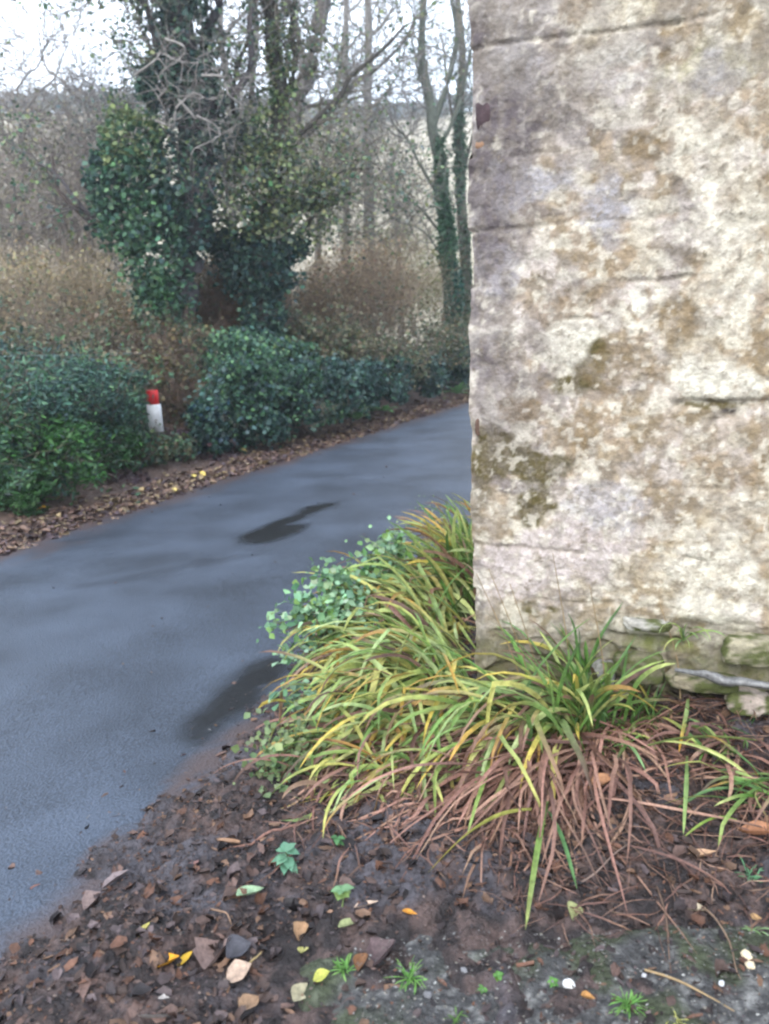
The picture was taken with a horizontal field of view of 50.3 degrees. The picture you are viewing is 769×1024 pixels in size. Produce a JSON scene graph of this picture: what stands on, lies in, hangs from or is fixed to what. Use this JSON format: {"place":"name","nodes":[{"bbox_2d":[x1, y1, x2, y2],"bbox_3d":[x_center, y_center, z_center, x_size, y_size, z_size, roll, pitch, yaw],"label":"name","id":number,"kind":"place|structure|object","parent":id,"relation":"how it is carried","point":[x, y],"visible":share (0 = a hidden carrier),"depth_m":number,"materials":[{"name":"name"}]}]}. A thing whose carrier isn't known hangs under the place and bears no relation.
{"place":"outdoors","nodes":[
{"label":"outdoors","id":0,"kind":"place"},
{"bbox_2d":[0,401,471,962],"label":"road","id":1,"kind":"structure","parent":0,"point":[84,711],"depth_m":4.14,"materials":[{"name":"asphalt"}]},
{"bbox_2d":[3,436,467,902],"bbox_3d":[-0.782,0.050,6.251,2.887,0.073,10.960,4,15,23],"label":"road grit","id":2,"kind":"object","parent":1,"relation":"on","point":[12,866],"visible":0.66,"depth_m":2.82,"materials":[{"name":"gravel"}]},
{"bbox_2d":[0,0,472,115],"label":"sky","id":3,"kind":"structure","parent":0,"point":[25,20],"materials":[{"name":"white"}]},
{"bbox_2d":[0,111,473,352],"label":"hill","id":4,"kind":"structure","parent":0,"point":[422,126],"depth_m":67.94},
{"bbox_2d":[0,90,472,125],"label":"distant wood","id":5,"kind":"object","parent":4,"relation":"on","point":[398,112],"visible":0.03,"depth_m":107.86,"materials":[{"name":"grey plant"}]},
{"bbox_2d":[0,353,768,1023],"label":"ground","id":6,"kind":"structure","parent":0,"point":[286,963],"depth_m":2.06,"materials":[{"name":"soil"}]},
{"bbox_2d":[0,0,132,351],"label":"bare tree","id":7,"kind":"object","parent":6,"relation":"on","point":[47,39],"visible":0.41,"depth_m":13.59,"materials":[{"name":"grey plant"}]},
{"bbox_2d":[0,0,161,276],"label":"bare tree","id":8,"kind":"object","parent":6,"relation":"on","point":[59,73],"visible":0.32,"depth_m":14.31,"materials":[{"name":"grey plant"}]},
{"bbox_2d":[0,247,163,405],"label":"mixed undergrowth","id":9,"kind":"object","parent":6,"relation":"on","point":[40,334],"visible":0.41,"depth_m":9.39,"materials":[{"name":"green plant"}]},
{"bbox_2d":[0,268,173,518],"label":"evergreen hedge","id":10,"kind":"object","parent":6,"relation":"on","point":[61,418],"visible":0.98,"depth_m":6.90,"materials":[{"name":"green plant"}]},
{"bbox_2d":[82,890,99,909],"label":"fallen leaf","id":11,"kind":"object","parent":6,"relation":"on","point":[88,899],"visible":1,"depth_m":2.16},
{"bbox_2d":[0,216,207,347],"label":"bramble thicket","id":12,"kind":"object","parent":6,"relation":"on","point":[93,284],"visible":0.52,"depth_m":11.24,"materials":[{"name":"brown plant"}]},
{"bbox_2d":[102,869,127,888],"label":"fallen leaf","id":13,"kind":"object","parent":6,"relation":"on","point":[112,877],"visible":1,"depth_m":2.24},
{"bbox_2d":[0,39,247,297],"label":"bare thicket","id":14,"kind":"object","parent":6,"relation":"on","point":[72,181],"visible":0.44,"depth_m":13.45,"materials":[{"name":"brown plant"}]},
{"bbox_2d":[0,1,264,194],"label":"bare thicket","id":15,"kind":"object","parent":6,"relation":"on","point":[101,97],"visible":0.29,"depth_m":12.45,"materials":[{"name":"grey plant"}]},
{"bbox_2d":[97,420,197,467],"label":"bush","id":16,"kind":"object","parent":6,"relation":"on","point":[165,447],"visible":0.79,"depth_m":8.16,"materials":[{"name":"green plant"}]},
{"bbox_2d":[59,422,240,487],"bbox_3d":[-2.383,-0.547,8.475,0.956,0.644,2.369,5,15,28],"label":"dead plant heap","id":17,"kind":"object","parent":6,"relation":"on","point":[132,477],"visible":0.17,"depth_m":8.49,"materials":[{"name":"brown plant"}]},
{"bbox_2d":[146,390,163,461],"bbox_3d":[-2.318,-0.812,8.322,0.142,0.844,0.070,-2,13,0],"label":"marker post","id":18,"kind":"object","parent":6,"relation":"on","point":[154,410],"visible":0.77,"depth_m":8.24,"materials":[{"name":"red paint"}]},
{"bbox_2d":[0,650,312,1007],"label":"edge crumbs","id":19,"kind":"object","parent":6,"relation":"on","point":[30,941],"visible":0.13,"depth_m":2.40,"materials":[{"name":"brown soil"}]},
{"bbox_2d":[139,994,186,1017],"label":"fallen leaf","id":20,"kind":"object","parent":6,"relation":"on","point":[163,996],"visible":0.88,"depth_m":1.73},
{"bbox_2d":[95,298,234,430],"bbox_3d":[-2.600,-1.423,9.973,2.670,2.348,2.666,-2,13,0],"label":"dog rose tangle","id":21,"kind":"object","parent":6,"relation":"on","point":[172,357],"visible":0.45,"depth_m":9.61,"materials":[{"name":"brown plant"}]},
{"bbox_2d":[0,0,346,405],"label":"ivy tree","id":22,"kind":"object","parent":6,"relation":"on","point":[184,220],"visible":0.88,"depth_m":10.15,"materials":[{"name":"green plant"}]},
{"bbox_2d":[51,152,114,236],"bbox_3d":[-3.861,-4.096,10.709,0.887,1.187,0.111,-2,13,0],"label":"bough","id":23,"kind":"object","parent":22,"relation":"attached to","point":[61,194],"visible":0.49,"depth_m":10.68,"materials":[{"name":"brown plant"}]},
{"bbox_2d":[105,0,283,175],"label":"dead branch","id":24,"kind":"object","parent":22,"relation":"attached to","point":[193,93],"visible":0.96,"depth_m":9.63,"materials":[{"name":"wood"}]},
{"bbox_2d":[45,252,311,355],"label":"orange scrub","id":25,"kind":"object","parent":6,"relation":"on","point":[213,300],"visible":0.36,"depth_m":11.75,"materials":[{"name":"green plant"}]},
{"bbox_2d":[110,0,324,236],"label":"bare tree","id":26,"kind":"object","parent":6,"relation":"on","point":[232,26],"visible":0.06,"depth_m":15.26,"materials":[{"name":"grey plant"}]},
{"bbox_2d":[0,388,469,555],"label":"verge litter","id":27,"kind":"object","parent":6,"relation":"on","point":[10,546],"visible":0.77,"depth_m":7.99,"materials":[{"name":"brown plant"}]},
{"bbox_2d":[226,934,250,958],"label":"fallen leaf","id":28,"kind":"object","parent":6,"relation":"on","point":[237,946],"visible":1,"depth_m":1.89,"materials":[{"name":"plant"}]},
{"bbox_2d":[226,959,250,982],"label":"fallen leaf","id":29,"kind":"object","parent":6,"relation":"on","point":[237,969],"visible":1,"depth_m":1.85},
{"bbox_2d":[158,319,326,458],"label":"ivy bush","id":30,"kind":"object","parent":6,"relation":"on","point":[244,363],"visible":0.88,"depth_m":9.20,"materials":[{"name":"green plant"}]},
{"bbox_2d":[238,994,258,1009],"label":"fallen leaf","id":31,"kind":"object","parent":6,"relation":"on","point":[249,1001],"visible":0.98,"depth_m":1.77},
{"bbox_2d":[236,885,264,895],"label":"fallen leaf","id":32,"kind":"object","parent":6,"relation":"on","point":[252,889],"visible":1,"depth_m":2.09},
{"bbox_2d":[199,0,331,219],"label":"bare tree","id":33,"kind":"object","parent":6,"relation":"on","point":[257,37],"visible":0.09,"depth_m":16.31,"materials":[{"name":"grey plant"}]},
{"bbox_2d":[231,702,336,797],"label":"creeping weed","id":34,"kind":"object","parent":6,"relation":"on","point":[279,748],"visible":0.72,"depth_m":2.67,"materials":[{"name":"green plant"}]},
{"bbox_2d":[272,842,300,873],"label":"seedling","id":35,"kind":"object","parent":6,"relation":"on","point":[285,862],"visible":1,"depth_m":2.20,"materials":[{"name":"green plant"}]},
{"bbox_2d":[122,0,468,341],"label":"ivy tree","id":36,"kind":"object","parent":6,"relation":"on","point":[253,250],"visible":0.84,"depth_m":10.85,"materials":[{"name":"green plant"}]},
{"bbox_2d":[293,921,308,940],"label":"fallen leaf","id":37,"kind":"object","parent":6,"relation":"on","point":[300,928],"visible":1,"depth_m":1.99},
{"bbox_2d":[268,677,335,730],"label":"round leaved weed","id":38,"kind":"object","parent":6,"relation":"on","point":[309,692],"visible":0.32,"depth_m":2.95,"materials":[{"name":"green plant"}]},
{"bbox_2d":[157,0,470,325],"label":"bare tree","id":39,"kind":"object","parent":6,"relation":"on","point":[323,12],"visible":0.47,"depth_m":14.05,"materials":[{"name":"grey plant"}]},
{"bbox_2d":[256,557,386,670],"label":"round leaved weed","id":40,"kind":"object","parent":6,"relation":"on","point":[334,611],"visible":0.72,"depth_m":3.36,"materials":[{"name":"green plant"}]},
{"bbox_2d":[242,0,404,371],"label":"bare tree","id":41,"kind":"object","parent":6,"relation":"on","point":[342,44],"visible":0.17,"depth_m":18.97,"materials":[{"name":"grey plant"}]},
{"bbox_2d":[258,330,409,436],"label":"ivy bush","id":42,"kind":"object","parent":6,"relation":"on","point":[339,388],"visible":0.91,"depth_m":10.45,"materials":[{"name":"green plant"}]},
{"bbox_2d":[211,701,469,847],"bbox_3d":[-0.047,0.774,2.622,0.987,0.194,0.855,-6,14,-18],"label":"strap leaf clump","id":43,"kind":"object","parent":6,"relation":"on","point":[364,768],"visible":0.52,"depth_m":2.50,"materials":[{"name":"plant"}]},
{"bbox_2d":[330,884,354,906],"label":"seedling","id":44,"kind":"object","parent":6,"relation":"on","point":[341,891],"visible":1,"depth_m":2.01,"materials":[{"name":"green plant"}]},
{"bbox_2d":[215,49,472,313],"bbox_3d":[-0.339,-7.199,18.605,7.470,6.030,9.054,-2,13,0],"label":"bare thicket","id":45,"kind":"object","parent":6,"relation":"on","point":[382,162],"visible":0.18,"depth_m":17.99,"materials":[{"name":"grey plant"}]},
{"bbox_2d":[338,918,353,927],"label":"fallen leaf","id":46,"kind":"object","parent":6,"relation":"on","point":[345,922],"visible":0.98,"depth_m":1.97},
{"bbox_2d":[295,0,411,361],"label":"bare tree","id":47,"kind":"object","parent":6,"relation":"on","point":[360,1],"visible":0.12,"depth_m":20.08,"materials":[{"name":"grey plant"}]},
{"bbox_2d":[232,624,477,805],"bbox_3d":[0.085,0.663,2.851,1.168,0.385,0.971,-2,13,0],"label":"strap leaf clump","id":48,"kind":"object","parent":6,"relation":"on","point":[347,729],"visible":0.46,"depth_m":2.71,"materials":[{"name":"plant"}]},
{"bbox_2d":[347,404,369,419],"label":"fern","id":49,"kind":"object","parent":6,"relation":"on","point":[357,415],"visible":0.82,"depth_m":10.77,"materials":[{"name":"green plant"}]},
{"bbox_2d":[353,953,367,970],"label":"fallen leaf","id":50,"kind":"object","parent":6,"relation":"on","point":[359,958],"visible":0.97,"depth_m":1.87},
{"bbox_2d":[278,0,450,349],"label":"bare tree","id":51,"kind":"object","parent":6,"relation":"on","point":[383,23],"visible":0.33,"depth_m":18.20,"materials":[{"name":"grey plant"}]},
{"bbox_2d":[322,515,421,602],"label":"round leaved weed","id":52,"kind":"object","parent":6,"relation":"on","point":[397,548],"visible":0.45,"depth_m":3.84,"materials":[{"name":"green plant"}]},
{"bbox_2d":[272,205,472,362],"bbox_3d":[-0.273,-3.707,14.318,4.151,3.578,4.797,-2,13,0],"label":"bramble thicket","id":53,"kind":"object","parent":6,"relation":"on","point":[314,289],"visible":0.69,"depth_m":13.88,"materials":[{"name":"brown plant"}]},
{"bbox_2d":[277,256,473,411],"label":"mixed undergrowth","id":54,"kind":"object","parent":6,"relation":"on","point":[329,340],"visible":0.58,"depth_m":12.54,"materials":[{"name":"green plant"}]},
{"bbox_2d":[276,556,476,730],"bbox_3d":[-0.027,0.463,3.463,0.904,0.583,1.292,-2,13,0],"label":"strap leaf clump","id":55,"kind":"object","parent":6,"relation":"on","point":[387,611],"visible":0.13,"depth_m":3.35,"materials":[{"name":"plant"}]},
{"bbox_2d":[263,599,496,819],"bbox_3d":[0.027,0.645,2.886,0.919,0.468,1.235,-2,13,0],"label":"strap leaf clump","id":56,"kind":"object","parent":6,"relation":"on","point":[427,664],"visible":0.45,"depth_m":2.88,"materials":[{"name":"plant"}]},
{"bbox_2d":[366,937,395,967],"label":"fallen leaf","id":57,"kind":"object","parent":6,"relation":"on","point":[376,950],"visible":0.95,"depth_m":1.90,"materials":[{"name":"plant"}]},
{"bbox_2d":[291,536,475,665],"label":"strap leaf clump","id":58,"kind":"object","parent":6,"relation":"on","point":[447,610],"visible":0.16,"depth_m":3.72,"materials":[{"name":"plant"}]},
{"bbox_2d":[0,604,768,1023],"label":"leaf litter","id":59,"kind":"object","parent":6,"relation":"on","point":[168,974],"visible":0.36,"depth_m":2.07,"materials":[{"name":"plant"}]},
{"bbox_2d":[192,937,229,968],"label":"fallen leaf","id":60,"kind":"object","parent":59,"relation":"on","point":[203,951],"visible":0.95,"depth_m":1.90,"materials":[{"name":"plant"}]},
{"bbox_2d":[581,793,586,843],"bbox_3d":[0.555,0.828,2.266,0.009,0.044,0.250,2,14,17],"label":"dead leaf blade","id":61,"kind":"object","parent":59,"relation":"on","point":[584,818],"visible":0.9,"depth_m":2.21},
{"bbox_2d":[630,845,725,886],"bbox_3d":[0.744,0.901,2.084,0.243,0.047,0.017,6,16,31],"label":"dead leaf blade","id":62,"kind":"object","parent":59,"relation":"on","point":[684,862],"visible":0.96,"depth_m":2.07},
{"bbox_2d":[310,13,472,346],"bbox_3d":[0.483,-8.508,21.655,4.578,9.092,3.390,-11,16,-33],"label":"bare tree","id":63,"kind":"object","parent":6,"relation":"on","point":[421,101],"visible":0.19,"depth_m":21.15,"materials":[{"name":"grey plant"}]},
{"bbox_2d":[321,206,473,340],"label":"leafy scrub","id":64,"kind":"object","parent":6,"relation":"on","point":[432,282],"visible":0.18,"depth_m":17.74,"materials":[{"name":"beige plant"}]},
{"bbox_2d":[325,0,472,347],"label":"twin stem tree","id":65,"kind":"object","parent":6,"relation":"on","point":[446,228],"visible":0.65,"depth_m":15.71,"materials":[{"name":"green plant"}]},
{"bbox_2d":[359,501,475,622],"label":"strap leaf clump","id":66,"kind":"object","parent":6,"relation":"on","point":[455,555],"visible":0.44,"depth_m":4.01,"materials":[{"name":"plant"}]},
{"bbox_2d":[389,495,448,551],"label":"feathery weed","id":67,"kind":"object","parent":6,"relation":"on","point":[423,522],"visible":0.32,"depth_m":4.79,"materials":[{"name":"green plant"}]},
{"bbox_2d":[374,336,470,408],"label":"ivy bush","id":68,"kind":"object","parent":6,"relation":"on","point":[453,376],"visible":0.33,"depth_m":13.50,"materials":[{"name":"green plant"}]},
{"bbox_2d":[390,0,472,343],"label":"slim tree","id":69,"kind":"object","parent":6,"relation":"on","point":[460,142],"visible":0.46,"depth_m":17.16,"materials":[{"name":"green plant"}]},
{"bbox_2d":[390,782,474,842],"bbox_3d":[0.177,0.838,2.347,0.022,0.053,0.491,9,17,38],"label":"dead leaf blade","id":70,"kind":"object","parent":6,"relation":"on","point":[432,810],"visible":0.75,"depth_m":2.26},
{"bbox_2d":[407,492,470,546],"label":"strap leaf clump","id":71,"kind":"object","parent":6,"relation":"on","point":[452,509],"visible":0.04,"depth_m":4.67,"materials":[{"name":"plant"}]},
{"bbox_2d":[444,381,469,393],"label":"fern","id":72,"kind":"object","parent":6,"relation":"on","point":[458,388],"visible":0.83,"depth_m":14.81,"materials":[{"name":"green plant"}]},
{"bbox_2d":[476,573,524,693],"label":"dry stalk","id":73,"kind":"object","parent":6,"relation":"on","point":[500,627],"visible":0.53,"depth_m":2.77,"materials":[{"name":"brown plant"}]},
{"bbox_2d":[292,602,719,950],"bbox_3d":[0.317,0.608,2.471,1.360,0.529,1.216,5,15,27],"label":"strap leaf clump","id":74,"kind":"object","parent":6,"relation":"on","point":[501,735],"visible":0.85,"depth_m":2.45,"materials":[{"name":"plant"}]},
{"bbox_2d":[468,759,490,830],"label":"long leaf","id":75,"kind":"object","parent":74,"relation":"on","point":[481,788],"visible":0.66,"depth_m":2.26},
{"bbox_2d":[432,808,531,867],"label":"long leaf","id":76,"kind":"object","parent":74,"relation":"on","point":[497,815],"visible":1,"depth_m":2.13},
{"bbox_2d":[525,801,548,929],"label":"long leaf","id":77,"kind":"object","parent":74,"relation":"attached to","point":[538,843],"visible":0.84,"depth_m":2.05,"materials":[{"name":"plant"}]},
{"bbox_2d":[547,808,576,887],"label":"long leaf","id":78,"kind":"object","parent":74,"relation":"attached to","point":[563,841],"visible":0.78,"depth_m":2.12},
{"bbox_2d":[256,702,768,960],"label":"straw","id":79,"kind":"object","parent":6,"relation":"on","point":[569,840],"visible":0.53,"depth_m":2.24,"materials":[{"name":"brown plant"}]},
{"bbox_2d":[567,901,582,919],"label":"fallen leaf","id":80,"kind":"object","parent":6,"relation":"on","point":[571,910],"visible":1,"depth_m":1.99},
{"bbox_2d":[588,773,609,788],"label":"fallen leaf","id":81,"kind":"object","parent":6,"relation":"on","point":[604,778],"visible":0.56,"depth_m":2.42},
{"bbox_2d":[573,839,634,885],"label":"twig","id":82,"kind":"object","parent":6,"relation":"on","point":[593,874],"visible":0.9,"depth_m":2.11,"materials":[{"name":"wood"}]},
{"bbox_2d":[491,615,739,782],"bbox_3d":[0.648,0.564,2.570,0.905,0.520,0.492,3,14,19],"label":"strap leaf clump","id":83,"kind":"object","parent":6,"relation":"on","point":[584,684],"visible":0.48,"depth_m":2.65,"materials":[{"name":"plant"}]},
{"bbox_2d":[636,735,761,749],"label":"long leaf","id":84,"kind":"object","parent":83,"relation":"on","point":[698,736],"visible":0.84,"depth_m":2.53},
{"bbox_2d":[467,0,768,717],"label":"stone wall","id":85,"kind":"structure","parent":6,"relation":"on","point":[618,221],"depth_m":2.54,"materials":[{"name":"stone"}]},
{"bbox_2d":[659,623,725,649],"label":"wall tuft","id":86,"kind":"object","parent":85,"relation":"attached to","point":[681,631],"visible":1,"depth_m":2.63,"materials":[{"name":"green plant"}]},
{"bbox_2d":[674,668,768,689],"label":"stick","id":87,"kind":"object","parent":85,"relation":"attached to","point":[718,678],"visible":1,"depth_m":2.56,"materials":[{"name":"grey wood"}]},
{"bbox_2d":[570,716,721,771],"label":"strap leaf clump","id":88,"kind":"object","parent":6,"relation":"on","point":[624,747],"visible":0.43,"depth_m":2.60,"materials":[{"name":"plant"}]},
{"bbox_2d":[605,698,723,748],"bbox_3d":[0.986,0.667,2.651,0.618,0.089,0.142,-3,13,-6],"label":"dead leaf blade","id":89,"kind":"object","parent":88,"relation":"on","point":[665,712],"visible":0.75,"depth_m":2.68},
{"bbox_2d":[609,682,696,748],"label":"strap leaf clump","id":90,"kind":"object","parent":6,"relation":"on","point":[643,705],"visible":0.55,"depth_m":2.71,"materials":[{"name":"plant"}]},
{"bbox_2d":[650,740,671,799],"bbox_3d":[0.842,0.763,2.501,0.026,0.042,0.376,-1,13,4],"label":"dead leaf blade","id":91,"kind":"object","parent":6,"relation":"on","point":[665,764],"visible":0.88,"depth_m":2.45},
{"bbox_2d":[604,797,761,827],"bbox_3d":[0.849,0.843,2.272,0.509,0.049,0.018,2,14,15],"label":"dead leaf blade","id":92,"kind":"object","parent":6,"relation":"on","point":[679,809],"visible":0.83,"depth_m":2.27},
{"bbox_2d":[611,705,768,809],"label":"strap leaf clump","id":93,"kind":"object","parent":6,"relation":"on","point":[697,730],"visible":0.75,"depth_m":2.53,"materials":[{"name":"plant"}]},
{"bbox_2d":[679,699,688,750],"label":"long leaf","id":94,"kind":"object","parent":93,"relation":"on","point":[686,712],"visible":0.93,"depth_m":2.61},
{"bbox_2d":[663,736,768,845],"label":"strap leaf clump","id":95,"kind":"object","parent":6,"relation":"on","point":[751,794],"visible":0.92,"depth_m":2.35,"materials":[{"name":"plant"}]},
{"bbox_2d":[683,756,688,834],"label":"long leaf","id":96,"kind":"object","parent":95,"relation":"on","point":[686,785],"visible":0.96,"depth_m":2.30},
{"bbox_2d":[701,906,740,978],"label":"twig","id":97,"kind":"object","parent":6,"relation":"on","point":[713,916],"visible":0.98,"depth_m":1.91,"materials":[{"name":"wood"}]},
{"bbox_2d":[735,857,763,882],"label":"grass tuft","id":98,"kind":"object","parent":6,"relation":"on","point":[754,877],"visible":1,"depth_m":2.10,"materials":[{"name":"green plant"}]},
{"bbox_2d":[739,820,768,834],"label":"fallen leaf","id":99,"kind":"object","parent":6,"relation":"on","point":[754,830],"visible":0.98,"depth_m":2.24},
{"bbox_2d":[298,923,768,1023],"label":"path","id":100,"kind":"structure","parent":0,"point":[744,987],"depth_m":1.80,"materials":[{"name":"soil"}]},
{"bbox_2d":[291,983,306,1001],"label":"fallen leaf","id":101,"kind":"object","parent":100,"relation":"on","point":[298,990],"visible":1,"depth_m":1.80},
{"bbox_2d":[313,968,329,981],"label":"fallen leaf","id":102,"kind":"object","parent":100,"relation":"on","point":[320,974],"visible":1,"depth_m":1.83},
{"bbox_2d":[330,953,355,980],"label":"grass tuft","id":103,"kind":"object","parent":100,"relation":"on","point":[341,968],"visible":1,"depth_m":1.86,"materials":[{"name":"green plant"}]},
{"bbox_2d":[384,955,427,994],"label":"grass tuft","id":104,"kind":"object","parent":100,"relation":"on","point":[412,973],"visible":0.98,"depth_m":1.81,"materials":[{"name":"green plant"}]},
{"bbox_2d":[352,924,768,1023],"bbox_3d":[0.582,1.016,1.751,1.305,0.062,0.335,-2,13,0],"label":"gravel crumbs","id":105,"kind":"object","parent":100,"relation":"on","point":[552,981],"visible":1,"depth_m":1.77,"materials":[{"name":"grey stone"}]},
{"bbox_2d":[608,988,650,1019],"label":"grass tuft","id":106,"kind":"object","parent":100,"relation":"on","point":[633,1000],"visible":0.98,"depth_m":1.73,"materials":[{"name":"green plant"}]},
{"bbox_2d":[648,869,671,973],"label":"twig","id":107,"kind":"object","parent":100,"relation":"on","point":[660,896],"visible":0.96,"depth_m":1.95,"materials":[{"name":"wood"}]},
{"bbox_2d":[644,968,733,1010],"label":"twig","id":108,"kind":"object","parent":100,"relation":"on","point":[674,979],"visible":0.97,"depth_m":1.77,"materials":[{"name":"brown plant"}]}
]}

